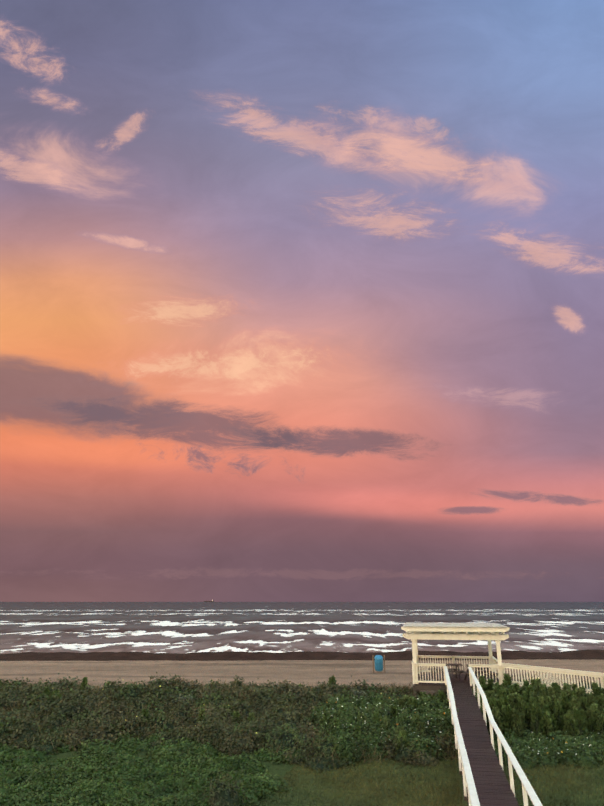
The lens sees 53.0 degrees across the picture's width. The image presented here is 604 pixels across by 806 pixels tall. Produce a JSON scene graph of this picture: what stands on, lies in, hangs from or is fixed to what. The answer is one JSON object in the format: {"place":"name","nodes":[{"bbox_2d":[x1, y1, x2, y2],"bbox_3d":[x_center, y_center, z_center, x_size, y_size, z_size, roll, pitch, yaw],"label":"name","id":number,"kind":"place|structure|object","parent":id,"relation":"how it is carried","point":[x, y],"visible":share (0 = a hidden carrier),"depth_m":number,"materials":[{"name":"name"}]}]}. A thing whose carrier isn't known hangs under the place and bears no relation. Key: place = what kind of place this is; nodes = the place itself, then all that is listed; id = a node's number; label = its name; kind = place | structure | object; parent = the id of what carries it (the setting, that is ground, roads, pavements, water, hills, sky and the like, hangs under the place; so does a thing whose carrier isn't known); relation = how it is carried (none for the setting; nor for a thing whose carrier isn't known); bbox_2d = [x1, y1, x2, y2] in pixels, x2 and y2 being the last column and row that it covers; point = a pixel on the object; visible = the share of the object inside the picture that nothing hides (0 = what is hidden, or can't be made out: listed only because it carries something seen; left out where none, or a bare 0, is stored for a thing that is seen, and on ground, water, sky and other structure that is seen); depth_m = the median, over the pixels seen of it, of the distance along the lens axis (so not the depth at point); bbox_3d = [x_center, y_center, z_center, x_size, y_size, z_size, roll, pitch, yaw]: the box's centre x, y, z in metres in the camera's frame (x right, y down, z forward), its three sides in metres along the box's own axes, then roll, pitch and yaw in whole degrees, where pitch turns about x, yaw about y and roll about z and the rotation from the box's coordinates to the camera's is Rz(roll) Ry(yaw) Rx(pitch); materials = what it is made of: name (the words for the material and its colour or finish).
{"place":"outdoors","nodes":[
{"label":"outdoors","id":0,"kind":"place"},
{"bbox_2d":[0,602,603,653],"bbox_3d":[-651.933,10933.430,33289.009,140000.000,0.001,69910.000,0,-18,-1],"label":"sea","id":1,"kind":"structure","parent":0,"point":[188,627],"depth_m":201.46,"materials":[{"name":"grey liquid"}]},
{"bbox_2d":[0,649,603,805],"bbox_3d":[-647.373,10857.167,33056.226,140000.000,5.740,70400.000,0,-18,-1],"label":"ground","id":2,"kind":"structure","parent":0,"point":[310,668],"depth_m":48.16,"materials":[{"name":"beige sand"}]},
{"bbox_2d":[0,672,603,805],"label":"dune shrubs","id":3,"kind":"object","parent":2,"relation":"on","point":[128,778],"visible":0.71,"depth_m":23.35,"materials":[{"name":"green plant"}]},
{"bbox_2d":[103,686,598,754],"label":"flowers","id":4,"kind":"object","parent":3,"relation":"attached to","point":[409,724],"visible":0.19,"depth_m":24.65,"materials":[{"name":"white plant"}]},
{"bbox_2d":[0,673,603,753],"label":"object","id":5,"kind":"object","parent":2,"relation":"on","point":[536,706],"visible":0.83,"depth_m":25.75,"materials":[{"name":"green plant"}]},
{"bbox_2d":[0,678,603,805],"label":"shrubs","id":6,"kind":"object","parent":2,"relation":"on","point":[443,800],"visible":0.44,"depth_m":20.29,"materials":[{"name":"green plant"}]},
{"bbox_2d":[372,655,384,672],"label":"litter barrel","id":7,"kind":"object","parent":2,"relation":"on","point":[378,661],"visible":0.96,"depth_m":46.57,"materials":[{"name":"blue plastic"}]},
{"bbox_2d":[413,685,471,696],"bbox_3d":[14.800,15.968,31.686,17.493,2.410,5.200,-4,-18,11],"label":"platform substructure","id":8,"kind":"object","parent":2,"relation":"on","point":[416,688],"visible":0.06,"depth_m":31.07,"materials":[{"name":"brown wood"}]},
{"bbox_2d":[413,673,521,687],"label":"platform deck","id":9,"kind":"structure","parent":8,"relation":"on","point":[454,680],"depth_m":33.18,"materials":[{"name":"brown wood"}]},
{"bbox_2d":[428,663,463,680],"bbox_3d":[7.935,14.864,33.470,1.800,0.822,1.680,-1,-18,3],"label":"picnic table","id":10,"kind":"object","parent":9,"relation":"on","point":[452,670],"visible":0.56,"depth_m":33.40,"materials":[{"name":"brown wood"}]},
{"bbox_2d":[401,627,509,683],"bbox_3d":[8.475,13.843,33.694,5.480,2.800,5.800,-4,-18,11],"label":"pergola frame","id":11,"kind":"object","parent":9,"relation":"on","point":[414,634],"visible":0.83,"depth_m":31.60,"materials":[{"name":"beige wood"}]},
{"bbox_2d":[403,622,506,626],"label":"pergola roof slats","id":12,"kind":"object","parent":11,"relation":"on","point":[410,624],"visible":1,"depth_m":32.54,"materials":[{"name":"beige wood"}]},
{"bbox_2d":[459,664,497,679],"bbox_3d":[9.468,14.548,32.506,1.680,0.822,1.800,1,-18,-4],"label":"picnic table","id":13,"kind":"object","parent":9,"relation":"on","point":[466,672],"visible":0.65,"depth_m":31.95,"materials":[{"name":"brown wood"}]},
{"bbox_2d":[412,655,603,693],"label":"platform railings","id":14,"kind":"object","parent":9,"relation":"on","point":[544,670],"visible":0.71,"depth_m":31.07,"materials":[{"name":"beige paint"}]},
{"bbox_2d":[457,745,468,805],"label":"boardwalk substructure","id":15,"kind":"object","parent":2,"relation":"on","point":[465,797],"visible":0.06,"depth_m":18.32,"materials":[{"name":"brown wood"}]},
{"bbox_2d":[451,685,518,805],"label":"boardwalk deck","id":16,"kind":"structure","parent":15,"relation":"on","point":[492,785],"depth_m":19.58,"materials":[{"name":"brown wood"}]},
{"bbox_2d":[444,666,542,805],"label":"boardwalk handrails","id":17,"kind":"object","parent":16,"relation":"on","point":[469,783],"visible":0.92,"depth_m":16.61,"materials":[{"name":"white paint"}]},
{"bbox_2d":[0,0,603,601],"label":"sky","id":18,"kind":"structure","parent":0,"point":[300,300],"materials":[{"name":"purple"}]}
]}

